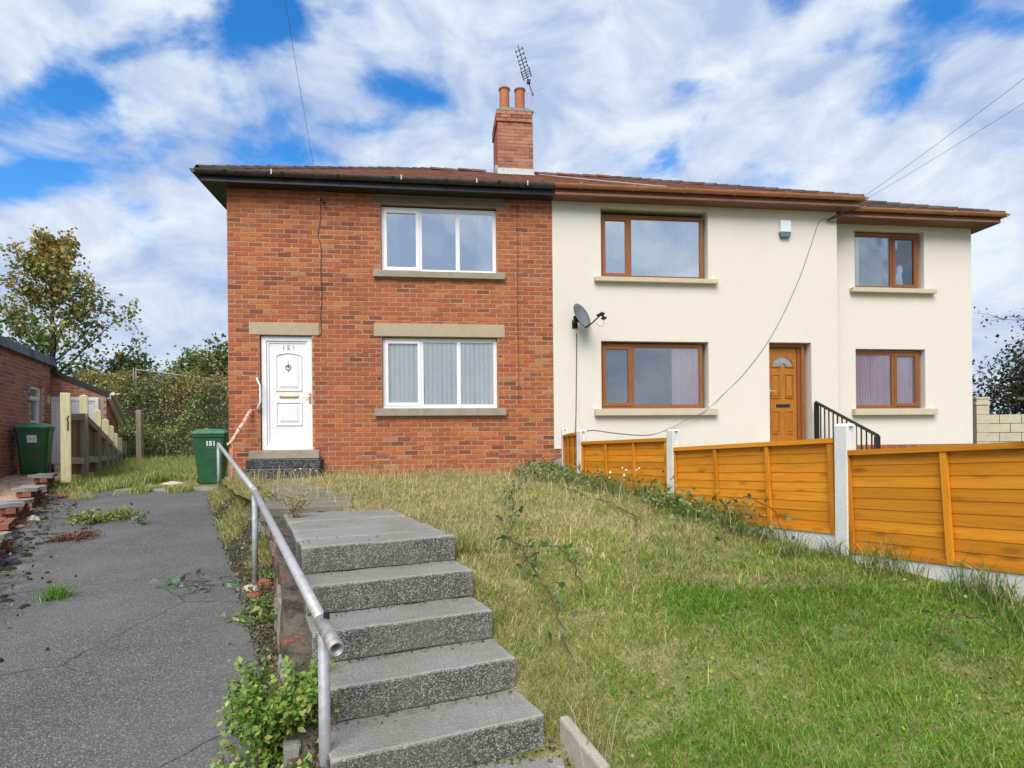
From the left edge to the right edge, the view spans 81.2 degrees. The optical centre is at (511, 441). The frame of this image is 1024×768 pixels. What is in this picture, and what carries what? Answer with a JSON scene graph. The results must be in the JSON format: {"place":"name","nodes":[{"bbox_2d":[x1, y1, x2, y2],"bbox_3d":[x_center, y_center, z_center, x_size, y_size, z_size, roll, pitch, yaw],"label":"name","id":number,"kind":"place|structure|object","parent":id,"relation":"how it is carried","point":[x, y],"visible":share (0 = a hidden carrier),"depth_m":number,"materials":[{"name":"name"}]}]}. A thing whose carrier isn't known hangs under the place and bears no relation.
{"place":"outdoors","nodes":[
{"label":"outdoors","id":0,"kind":"place"},
{"bbox_2d":[0,463,72,519],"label":"paving","id":1,"kind":"structure","parent":0,"point":[7,483],"depth_m":11.06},
{"bbox_2d":[13,423,54,473],"bbox_3d":[-9.980,0.150,12.502,0.609,1.058,0.746,-1,0,-29],"label":"wheelie bin","id":2,"kind":"object","parent":1,"relation":"on","point":[34,442],"visible":0.97,"depth_m":12.27,"materials":[{"name":"green plastic"}]},
{"bbox_2d":[0,491,277,767],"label":"driveway","id":3,"kind":"structure","parent":0,"point":[127,670],"depth_m":3.85,"materials":[{"name":"asphalt"}]},
{"bbox_2d":[0,473,58,559],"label":"garden wall","id":4,"kind":"structure","parent":3,"relation":"on","point":[15,511],"depth_m":8.06,"materials":[{"name":"brick"}]},
{"bbox_2d":[26,515,40,521],"bbox_3d":[-6.244,1.010,7.782,0.144,0.118,0.146,-1,0,41],"label":"stone","id":5,"kind":"object","parent":3,"relation":"on","point":[32,518],"visible":0.84,"depth_m":7.75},
{"bbox_2d":[18,579,79,603],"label":"grass tuft","id":6,"kind":"object","parent":3,"relation":"on","point":[55,593],"visible":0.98,"depth_m":4.69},
{"bbox_2d":[0,502,100,662],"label":"fallen leaves","id":7,"kind":"object","parent":3,"relation":"on","point":[29,539],"visible":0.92,"depth_m":6.12,"materials":[{"name":"plant"}]},
{"bbox_2d":[38,527,104,542],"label":"red weed","id":8,"kind":"object","parent":3,"relation":"on","point":[69,536],"visible":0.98,"depth_m":6.72,"materials":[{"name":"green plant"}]},
{"bbox_2d":[65,488,103,500],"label":"grass tuft","id":9,"kind":"object","parent":3,"relation":"on","point":[81,496],"visible":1,"depth_m":9.49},
{"bbox_2d":[49,503,139,524],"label":"leafy weed","id":10,"kind":"object","parent":3,"relation":"on","point":[93,517],"visible":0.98,"depth_m":7.71,"materials":[{"name":"green plant"}]},
{"bbox_2d":[44,482,196,495],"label":"grass","id":11,"kind":"structure","parent":3,"relation":"on","point":[141,488],"depth_m":10.18,"materials":[{"name":"plant"}]},
{"bbox_2d":[0,494,282,766],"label":"edge litter","id":12,"kind":"object","parent":3,"relation":"on","point":[10,553],"visible":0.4,"depth_m":6.17,"materials":[{"name":"brown plant"}]},
{"bbox_2d":[133,508,149,525],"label":"leafy weed","id":13,"kind":"object","parent":3,"relation":"on","point":[138,518],"visible":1,"depth_m":7.55,"materials":[{"name":"green plant"}]},
{"bbox_2d":[149,561,260,590],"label":"bramble shoot","id":14,"kind":"object","parent":3,"relation":"on","point":[174,579],"visible":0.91,"depth_m":4.97,"materials":[{"name":"green plant"}]},
{"bbox_2d":[220,602,275,631],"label":"leafy weed","id":15,"kind":"object","parent":3,"relation":"on","point":[260,617],"visible":0.49,"depth_m":4.16,"materials":[{"name":"green plant"}]},
{"bbox_2d":[202,625,316,679],"bbox_3d":[-1.228,1.078,3.244,1.079,0.478,1.220,-1,0,0],"label":"grass tuft","id":16,"kind":"object","parent":3,"relation":"on","point":[264,654],"visible":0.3,"depth_m":3.19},
{"bbox_2d":[209,733,317,767],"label":"leafy weed","id":17,"kind":"object","parent":3,"relation":"on","point":[260,764],"visible":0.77,"depth_m":2.45,"materials":[{"name":"green plant"}]},
{"bbox_2d":[207,477,328,767],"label":"verge","id":18,"kind":"structure","parent":3,"relation":"on","point":[256,612],"depth_m":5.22,"materials":[{"name":"plant"}]},
{"bbox_2d":[204,471,272,574],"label":"verge grass","id":19,"kind":"structure","parent":18,"relation":"on","point":[224,495],"depth_m":6.79,"materials":[{"name":"plant"}]},
{"bbox_2d":[248,593,275,608],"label":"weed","id":20,"kind":"object","parent":18,"relation":"on","point":[264,603],"visible":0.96,"depth_m":3.82,"materials":[{"name":"green plant"}]},
{"bbox_2d":[258,578,272,588],"bbox_3d":[-2.007,1.159,4.874,0.136,0.098,0.090,-1,0,0],"label":"stone","id":21,"kind":"object","parent":18,"relation":"on","point":[264,580],"visible":0.62,"depth_m":4.85,"materials":[{"name":"brick"}]},
{"bbox_2d":[213,655,342,758],"bbox_3d":[-1.029,1.193,2.683,0.579,0.386,0.625,-1,0,0],"label":"leafy weed","id":22,"kind":"object","parent":18,"relation":"on","point":[275,719],"visible":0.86,"depth_m":2.55,"materials":[{"name":"green plant"}]},
{"bbox_2d":[216,441,344,767],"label":"handrail","id":23,"kind":"object","parent":3,"relation":"on","point":[330,642],"visible":0.93,"depth_m":2.49,"materials":[{"name":"metal"}]},
{"bbox_2d":[73,474,216,486],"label":"back lawn","id":24,"kind":"structure","parent":0,"point":[188,483],"depth_m":11.25,"materials":[{"name":"plant"}]},
{"bbox_2d":[60,393,71,482],"bbox_3d":[-7.835,-0.065,10.492,0.150,1.580,0.169,-1,0,-35],"label":"gatepost","id":25,"kind":"object","parent":24,"relation":"on","point":[65,435],"visible":0.94,"depth_m":10.44,"materials":[{"name":"wood"}]},
{"bbox_2d":[50,369,126,463],"bbox_3d":[-11.293,-0.361,15.670,1.900,2.942,1.650,-1,0,-24],"label":"lean to","id":26,"kind":"object","parent":24,"relation":"on","point":[106,403],"visible":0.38,"depth_m":14.97,"materials":[{"name":"red brick"}]},
{"bbox_2d":[51,397,98,463],"bbox_3d":[-10.938,0.000,14.970,0.995,2.210,0.075,-1,0,-24],"label":"door","id":27,"kind":"structure","parent":26,"relation":"in","point":[93,403],"depth_m":14.82,"materials":[{"name":"white plastic"}]},
{"bbox_2d":[71,395,130,477],"bbox_3d":[-9.364,0.030,13.861,0.288,1.820,7.387,-1,0,-26],"label":"timber fence","id":28,"kind":"object","parent":24,"relation":"on","point":[95,446],"visible":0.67,"depth_m":12.00,"materials":[{"name":"wood"}]},
{"bbox_2d":[51,452,228,490],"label":"back grass","id":29,"kind":"structure","parent":24,"relation":"on","point":[132,469],"depth_m":12.11,"materials":[{"name":"plant"}]},
{"bbox_2d":[136,410,143,458],"bbox_3d":[-9.971,-0.014,16.000,0.140,1.660,0.120,-1,0,0],"label":"wooden post","id":30,"kind":"object","parent":24,"relation":"on","point":[139,437],"visible":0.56,"depth_m":15.94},
{"bbox_2d":[159,481,183,486],"bbox_3d":[-6.249,0.783,10.953,0.483,0.116,0.278,-1,0,0],"label":"stone","id":31,"kind":"object","parent":24,"relation":"on","point":[170,483],"visible":0.59,"depth_m":10.87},
{"bbox_2d":[127,434,228,458],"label":"bramble canes","id":32,"kind":"object","parent":24,"relation":"on","point":[134,454],"visible":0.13,"depth_m":16.71,"materials":[{"name":"green plant"}]},
{"bbox_2d":[191,429,228,484],"bbox_3d":[-5.698,0.289,11.353,0.608,1.058,0.746,-1,0,-19],"label":"wheelie bin","id":33,"kind":"object","parent":24,"relation":"on","point":[205,444],"visible":0.84,"depth_m":11.08,"materials":[{"name":"green plastic"}]},
{"bbox_2d":[115,485,215,490],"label":"concrete path","id":34,"kind":"structure","parent":0,"point":[194,489],"depth_m":10.36,"materials":[{"name":"concrete"}]},
{"bbox_2d":[109,384,228,455],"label":"embankment","id":35,"kind":"structure","parent":0,"point":[127,410],"depth_m":19.30,"materials":[{"name":"plant"}]},
{"bbox_2d":[0,224,150,376],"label":"tree","id":36,"kind":"object","parent":35,"relation":"on","point":[52,259],"visible":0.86,"depth_m":21.67,"materials":[{"name":"green plant"}]},
{"bbox_2d":[100,345,161,382],"bbox_3d":[-15.633,-2.075,24.255,3.144,3.857,3.251,-1,0,0],"label":"tree","id":37,"kind":"object","parent":35,"relation":"on","point":[141,364],"visible":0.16,"depth_m":24.19,"materials":[{"name":"green plant"}]},
{"bbox_2d":[70,365,228,456],"bbox_3d":[-10.763,-0.892,19.093,16.664,4.418,5.572,-1,0,0],"label":"bramble thicket","id":38,"kind":"object","parent":35,"relation":"on","point":[199,387],"visible":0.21,"depth_m":18.90,"materials":[{"name":"green plant"}]},
{"bbox_2d":[133,367,219,383],"bbox_3d":[-10.521,-1.809,21.018,5.474,1.620,0.104,-1,0,-3],"label":"fence","id":39,"kind":"object","parent":35,"relation":"on","point":[136,369],"visible":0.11,"depth_m":20.90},
{"bbox_2d":[144,345,223,382],"bbox_3d":[-13.379,-2.163,25.034,3.418,3.994,3.565,-1,0,0],"label":"tree","id":40,"kind":"object","parent":35,"relation":"on","point":[182,361],"visible":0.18,"depth_m":24.68,"materials":[{"name":"green plant"}]},
{"bbox_2d":[175,332,227,390],"bbox_3d":[-11.578,-2.298,23.822,3.507,4.230,4.074,-1,0,0],"label":"tree","id":41,"kind":"object","parent":35,"relation":"on","point":[215,364],"visible":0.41,"depth_m":23.34,"materials":[{"name":"green plant"}]},
{"bbox_2d":[259,482,352,521],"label":"path","id":42,"kind":"structure","parent":0,"point":[318,504],"depth_m":5.96,"materials":[{"name":"concrete"}]},
{"bbox_2d":[0,0,1023,414],"label":"sky","id":43,"kind":"structure","parent":0,"point":[107,107],"materials":[{"name":"blue"}]},
{"bbox_2d":[222,476,1023,767],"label":"lawn","id":44,"kind":"structure","parent":0,"point":[550,753],"depth_m":3.01,"materials":[{"name":"plant"}]},
{"bbox_2d":[241,459,323,480],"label":"door steps","id":45,"kind":"structure","parent":44,"relation":"on","point":[269,465],"depth_m":10.10,"materials":[{"name":"stone"}]},
{"bbox_2d":[189,86,554,475],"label":"brick house","id":46,"kind":"structure","parent":44,"relation":"on","point":[419,256],"depth_m":10.66,"materials":[{"name":"brick"}]},
{"bbox_2d":[227,409,252,475],"bbox_3d":[-4.553,0.117,10.062,0.087,1.374,0.740,-1,0,8],"label":"peeling handrail","id":47,"kind":"object","parent":46,"relation":"attached to","point":[239,428],"visible":0.69,"depth_m":9.90,"materials":[{"name":"pink paint"}]},
{"bbox_2d":[261,336,312,449],"bbox_3d":[-3.959,-0.852,10.541,0.865,2.005,0.132,-1,0,-7],"label":"door","id":48,"kind":"structure","parent":46,"relation":"in","point":[286,361],"depth_m":10.54,"materials":[{"name":"white plastic"}]},
{"bbox_2d":[318,204,321,335],"bbox_3d":[-3.397,-3.020,10.518,0.092,2.335,0.011,-1,0,-7],"label":"wall cable","id":49,"kind":"object","parent":46,"relation":"attached to","point":[320,270],"depth_m":10.52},
{"bbox_2d":[381,207,495,272],"bbox_3d":[-1.326,-3.646,10.902,2.077,1.179,0.074,-1,0,-7],"label":"window","id":50,"kind":"structure","parent":46,"relation":"in","point":[412,239],"depth_m":10.89,"materials":[{"name":"white plastic"}]},
{"bbox_2d":[383,338,496,407],"bbox_3d":[-1.302,-1.240,10.898,2.067,1.271,0.082,-1,0,-7],"label":"window","id":51,"kind":"structure","parent":46,"relation":"in","point":[419,341],"depth_m":10.84,"materials":[{"name":"white plastic"}]},
{"bbox_2d":[388,343,492,404],"bbox_3d":[-1.300,-1.258,10.925,1.960,1.200,0.040,-1,0,-7],"label":"vertical blind","id":52,"kind":"object","parent":46,"relation":"attached to","point":[440,370],"visible":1,"depth_m":10.92,"materials":[{"name":"fabric"}]},
{"bbox_2d":[517,230,518,368],"bbox_3d":[0.106,-2.566,10.956,0.017,3.730,0.009,-1,0,0],"label":"wall cable","id":53,"kind":"object","parent":46,"relation":"attached to","point":[517,291],"depth_m":10.95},
{"bbox_2d":[513,45,543,109],"bbox_3d":[0.435,-7.918,14.161,0.787,2.426,0.763,-1,0,-7],"label":"tv aerial","id":54,"kind":"object","parent":46,"relation":"attached to","point":[529,82],"visible":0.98,"depth_m":14.08,"materials":[{"name":"black paint"}]},
{"bbox_2d":[283,509,559,767],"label":"concrete steps","id":55,"kind":"structure","parent":44,"relation":"on","point":[462,732],"depth_m":2.99,"materials":[{"name":"concrete"}]},
{"bbox_2d":[281,489,308,517],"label":"dry weed","id":56,"kind":"object","parent":55,"relation":"on","point":[293,513],"visible":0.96,"depth_m":4.92,"materials":[{"name":"beige plant"}]},
{"bbox_2d":[303,528,553,766],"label":"tread litter","id":57,"kind":"object","parent":55,"relation":"on","point":[387,714],"visible":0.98,"depth_m":2.97,"materials":[{"name":"brown plant"}]},
{"bbox_2d":[224,469,669,507],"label":"lawn grass","id":58,"kind":"structure","parent":44,"relation":"on","point":[395,495],"depth_m":7.25,"materials":[{"name":"plant"}]},
{"bbox_2d":[448,518,506,552],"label":"grass tuft","id":59,"kind":"object","parent":44,"relation":"on","point":[469,541],"visible":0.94,"depth_m":3.93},
{"bbox_2d":[223,458,772,645],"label":"dry stalk grass","id":60,"kind":"structure","parent":44,"relation":"on","point":[395,476],"depth_m":6.75,"materials":[{"name":"plant"}]},
{"bbox_2d":[499,477,527,510],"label":"bramble","id":61,"kind":"object","parent":44,"relation":"on","point":[513,503],"visible":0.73,"depth_m":6.04,"materials":[{"name":"green plant"}]},
{"bbox_2d":[473,736,572,767],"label":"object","id":62,"kind":"object","parent":44,"relation":"on","point":[551,740],"visible":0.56,"depth_m":2.64,"materials":[{"name":"brown plant"}]},
{"bbox_2d":[495,508,576,654],"bbox_3d":[0.073,0.808,3.845,0.310,0.602,1.550,-1,0,-11],"label":"bramble","id":63,"kind":"object","parent":44,"relation":"on","point":[559,596],"visible":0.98,"depth_m":3.59,"materials":[{"name":"green plant"}]},
{"bbox_2d":[521,539,586,593],"bbox_3d":[0.287,0.753,3.736,0.517,0.290,0.229,-1,0,35],"label":"bramble","id":64,"kind":"object","parent":44,"relation":"on","point":[546,543],"visible":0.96,"depth_m":3.71,"materials":[{"name":"green plant"}]},
{"bbox_2d":[561,428,567,464],"bbox_3d":[0.863,0.307,9.720,0.100,1.050,0.100,-1,0,-2],"label":"concrete post","id":65,"kind":"object","parent":44,"relation":"on","point":[564,431],"visible":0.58,"depth_m":9.67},
{"bbox_2d":[562,432,576,473],"bbox_3d":[0.877,0.252,8.784,0.066,0.740,1.775,-1,-1,-2],"label":"fence panel","id":66,"kind":"object","parent":65,"relation":"attached to","point":[570,453],"visible":0.47,"depth_m":8.94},
{"bbox_2d":[550,715,609,767],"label":"edging kerb","id":67,"kind":"structure","parent":44,"relation":"on","point":[591,756],"depth_m":2.60,"materials":[{"name":"concrete"}]},
{"bbox_2d":[577,430,586,475],"bbox_3d":[0.918,0.353,7.840,0.100,1.013,0.100,-1,0,-23],"label":"concrete post","id":68,"kind":"object","parent":44,"relation":"on","point":[581,435],"visible":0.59,"depth_m":7.81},
{"bbox_2d":[581,438,666,495],"bbox_3d":[1.269,0.330,6.966,0.066,0.700,1.791,-1,-1,-23],"label":"fence panel","id":69,"kind":"object","parent":68,"relation":"attached to","point":[648,457],"visible":0.68,"depth_m":6.81,"materials":[{"name":"wood"}]},
{"bbox_2d":[545,680,629,767],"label":"grass tuft","id":70,"kind":"object","parent":44,"relation":"on","point":[591,735],"visible":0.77,"depth_m":2.62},
{"bbox_2d":[559,485,637,530],"bbox_3d":[0.838,0.588,5.802,0.201,0.229,2.275,-1,0,-12],"label":"bramble","id":71,"kind":"object","parent":44,"relation":"on","point":[575,491],"visible":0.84,"depth_m":5.69,"materials":[{"name":"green plant"}]},
{"bbox_2d":[608,467,639,496],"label":"seeding weed","id":72,"kind":"object","parent":44,"relation":"on","point":[624,480],"visible":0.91,"depth_m":6.16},
{"bbox_2d":[506,455,794,539],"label":"weeds","id":73,"kind":"object","parent":44,"relation":"on","point":[547,466],"visible":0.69,"depth_m":5.77,"materials":[{"name":"green plant"}]},
{"bbox_2d":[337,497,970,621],"bbox_3d":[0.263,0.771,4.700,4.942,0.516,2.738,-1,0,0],"label":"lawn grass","id":74,"kind":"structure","parent":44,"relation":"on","point":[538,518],"depth_m":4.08,"materials":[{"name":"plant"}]},
{"bbox_2d":[666,429,679,499],"bbox_3d":[1.650,0.379,6.090,0.100,1.014,0.100,-1,0,-23],"label":"concrete post","id":75,"kind":"object","parent":44,"relation":"on","point":[673,437],"visible":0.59,"depth_m":6.06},
{"bbox_2d":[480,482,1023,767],"bbox_3d":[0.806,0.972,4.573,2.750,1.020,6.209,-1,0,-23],"label":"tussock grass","id":76,"kind":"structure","parent":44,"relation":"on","point":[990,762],"depth_m":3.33,"materials":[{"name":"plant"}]},
{"bbox_2d":[712,492,791,543],"bbox_3d":[1.824,0.600,4.713,0.725,0.386,0.362,-1,0,-17],"label":"bramble","id":77,"kind":"object","parent":44,"relation":"on","point":[745,504],"visible":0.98,"depth_m":4.71,"materials":[{"name":"green plant"}]},
{"bbox_2d":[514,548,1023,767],"bbox_3d":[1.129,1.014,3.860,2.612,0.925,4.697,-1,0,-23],"label":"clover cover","id":78,"kind":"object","parent":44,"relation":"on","point":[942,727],"visible":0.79,"depth_m":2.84,"materials":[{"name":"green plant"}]},
{"bbox_2d":[529,172,1009,460],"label":"rendered house","id":79,"kind":"structure","parent":44,"relation":"on","point":[711,272],"depth_m":11.55,"materials":[{"name":"beige"}]},
{"bbox_2d":[575,333,576,431],"bbox_3d":[1.188,-1.091,11.079,0.055,1.840,0.016,-1,0,-7],"label":"dish cable","id":80,"kind":"object","parent":79,"relation":"attached to","point":[576,378],"visible":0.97,"depth_m":11.07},
{"bbox_2d":[572,304,606,327],"bbox_3d":[1.396,-2.277,10.828,0.647,0.475,0.455,-1,0,10],"label":"satellite dish","id":81,"kind":"object","parent":79,"relation":"attached to","point":[581,317],"visible":1,"depth_m":10.88,"materials":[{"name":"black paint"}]},
{"bbox_2d":[538,174,666,186],"bbox_3d":[1.689,-5.433,12.364,0.119,1.530,3.600,-1,0,-38],"label":"roof cable","id":82,"kind":"object","parent":79,"relation":"attached to","point":[604,180],"visible":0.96,"depth_m":12.07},
{"bbox_2d":[601,214,702,278],"bbox_3d":[2.663,-3.686,11.397,2.047,1.216,0.074,-1,0,-7],"label":"window","id":83,"kind":"structure","parent":79,"relation":"in","point":[631,246],"depth_m":11.39,"materials":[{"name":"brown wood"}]},
{"bbox_2d":[601,343,702,408],"bbox_3d":[2.663,-1.242,11.390,2.027,1.233,0.082,-1,0,-7],"label":"window","id":84,"kind":"structure","parent":79,"relation":"in","point":[629,347],"depth_m":11.32,"materials":[{"name":"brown wood"}]},
{"bbox_2d":[672,348,698,404],"bbox_3d":[3.359,-1.242,11.497,0.584,1.180,0.032,-1,0,-7],"label":"curtain","id":85,"kind":"object","parent":79,"relation":"hanging from","point":[685,384],"visible":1,"depth_m":11.49,"materials":[{"name":"fabric"}]},
{"bbox_2d":[588,219,824,434],"bbox_3d":[3.671,-2.235,11.330,5.062,4.210,0.135,-1,0,-7],"label":"wall cable","id":86,"kind":"object","parent":79,"relation":"attached to","point":[749,366],"depth_m":11.49,"materials":[{"name":"grey metal"}]},
{"bbox_2d":[778,220,791,237],"bbox_3d":[5.278,-4.108,11.550,0.229,0.315,0.085,-1,0,-7],"label":"alarm box","id":87,"kind":"object","parent":79,"relation":"attached to","point":[784,231],"visible":1,"depth_m":11.51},
{"bbox_2d":[769,343,804,441],"bbox_3d":[5.365,-0.919,11.747,0.807,2.010,0.170,-1,0,-7],"label":"door","id":88,"kind":"structure","parent":79,"relation":"in","point":[786,361],"depth_m":11.77,"materials":[{"name":"brown wood"}]},
{"bbox_2d":[827,211,845,221],"bbox_3d":[6.319,-4.372,11.657,0.334,0.173,0.186,-1,0,23],"label":"cable bracket","id":89,"kind":"object","parent":79,"relation":"attached to","point":[837,215],"visible":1,"depth_m":11.58,"materials":[{"name":"black paint"}]},
{"bbox_2d":[842,79,1022,211],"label":"telephone wire","id":90,"kind":"object","parent":89,"relation":"attached to","point":[940,141],"visible":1,"depth_m":8.91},
{"bbox_2d":[855,237,858,285],"bbox_3d":[7.090,-3.718,12.381,0.192,1.100,0.042,-1,0,-7],"label":"curtain","id":91,"kind":"object","parent":79,"relation":"hanging from","point":[856,261],"visible":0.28,"depth_m":12.38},
{"bbox_2d":[856,350,914,404],"bbox_3d":[7.716,-1.289,12.405,1.428,1.190,0.040,-1,0,-7],"label":"vertical blind","id":92,"kind":"object","parent":79,"relation":"attached to","point":[876,367],"visible":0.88,"depth_m":12.39,"materials":[{"name":"fabric"}]},
{"bbox_2d":[854,233,918,287],"bbox_3d":[7.715,-3.717,12.370,1.502,1.161,0.074,-1,0,-7],"label":"window","id":93,"kind":"structure","parent":79,"relation":"in","point":[897,253],"depth_m":12.40,"materials":[{"name":"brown wood"}]},
{"bbox_2d":[856,351,919,408],"bbox_3d":[7.744,-1.273,12.367,1.512,1.188,0.082,-1,0,-7],"label":"window","id":94,"kind":"structure","parent":79,"relation":"in","point":[894,404],"depth_m":12.37,"materials":[{"name":"brown wood"}]},
{"bbox_2d":[739,524,834,554],"bbox_3d":[2.026,0.839,5.195,0.045,0.240,1.841,-1,-2,-23],"label":"gravel board","id":95,"kind":"object","parent":44,"relation":"on","point":[829,538],"visible":0.1,"depth_m":4.56,"materials":[{"name":"concrete"}]},
{"bbox_2d":[673,438,834,533],"bbox_3d":[2.005,0.366,5.199,0.066,0.700,1.845,-1,-2,-23],"label":"fence panel","id":96,"kind":"object","parent":95,"relation":"on","point":[794,480],"visible":0.83,"depth_m":4.90,"materials":[{"name":"wood"}]},
{"bbox_2d":[834,423,855,557],"bbox_3d":[2.398,0.490,4.290,0.100,1.241,0.100,-1,0,-23],"label":"concrete post","id":97,"kind":"object","parent":44,"relation":"on","point":[844,437],"visible":0.64,"depth_m":4.26,"materials":[{"name":"concrete"}]},
{"bbox_2d":[814,401,880,449],"bbox_3d":[5.901,0.107,10.600,0.072,1.793,1.881,-1,0,-2],"label":"black railing","id":98,"kind":"object","parent":44,"relation":"on","point":[877,437],"visible":0.51,"depth_m":10.94,"materials":[{"name":"metal"}]},
{"bbox_2d":[850,553,1023,605],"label":"gravel board","id":99,"kind":"object","parent":44,"relation":"on","point":[932,574],"visible":0.18,"depth_m":3.63,"materials":[{"name":"concrete"}]},
{"bbox_2d":[847,441,1023,574],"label":"fence panel","id":100,"kind":"object","parent":99,"relation":"on","point":[957,502],"visible":0.97,"depth_m":3.65,"materials":[{"name":"wood"}]},
{"bbox_2d":[916,608,1008,645],"bbox_3d":[2.225,0.930,2.949,0.415,0.221,0.178,-1,0,0],"label":"bramble","id":101,"kind":"object","parent":44,"relation":"on","point":[961,642],"visible":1,"depth_m":2.96,"materials":[{"name":"green plant"}]},
{"bbox_2d":[535,467,1023,645],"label":"weeds","id":102,"kind":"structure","parent":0,"point":[985,591],"depth_m":3.81,"materials":[{"name":"plant"}]},
{"bbox_3d":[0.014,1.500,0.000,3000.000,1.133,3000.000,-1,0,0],"label":"ground","id":103,"kind":"structure","parent":0,"visible":0},
{"bbox_2d":[0,335,57,477],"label":"neighbour house","id":104,"kind":"structure","parent":103,"relation":"on","point":[25,385],"depth_m":12.68,"materials":[{"name":"brick"}]},
{"bbox_2d":[31,386,38,422],"bbox_3d":[-11.039,-0.849,13.724,0.080,0.850,0.760,-1,0,-23],"label":"window frame","id":105,"kind":"structure","parent":104,"relation":"in","point":[35,391],"depth_m":14.02,"materials":[{"name":"white plastic"}]},
{"bbox_2d":[250,503,318,767],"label":"retaining wall","id":106,"kind":"structure","parent":103,"relation":"on","point":[290,621],"depth_m":3.17,"materials":[{"name":"concrete"}]},
{"bbox_2d":[257,566,275,579],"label":"moss tuft","id":107,"kind":"object","parent":106,"relation":"attached to","point":[271,575],"visible":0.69,"depth_m":4.06,"materials":[{"name":"green plant"}]},
{"bbox_2d":[972,316,1023,414],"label":"tree","id":108,"kind":"object","parent":103,"relation":"on","point":[1016,390],"visible":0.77,"depth_m":17.22,"materials":[{"name":"green plant"}]},
{"bbox_2d":[972,397,1023,443],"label":"block wall","id":109,"kind":"structure","parent":103,"relation":"on","point":[987,428],"depth_m":14.43,"materials":[{"name":"concrete"}]},
{"bbox_2d":[974,307,1023,331],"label":"tree","id":110,"kind":"object","parent":103,"relation":"on","point":[1003,319],"visible":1,"depth_m":16.09,"materials":[{"name":"green plant"}]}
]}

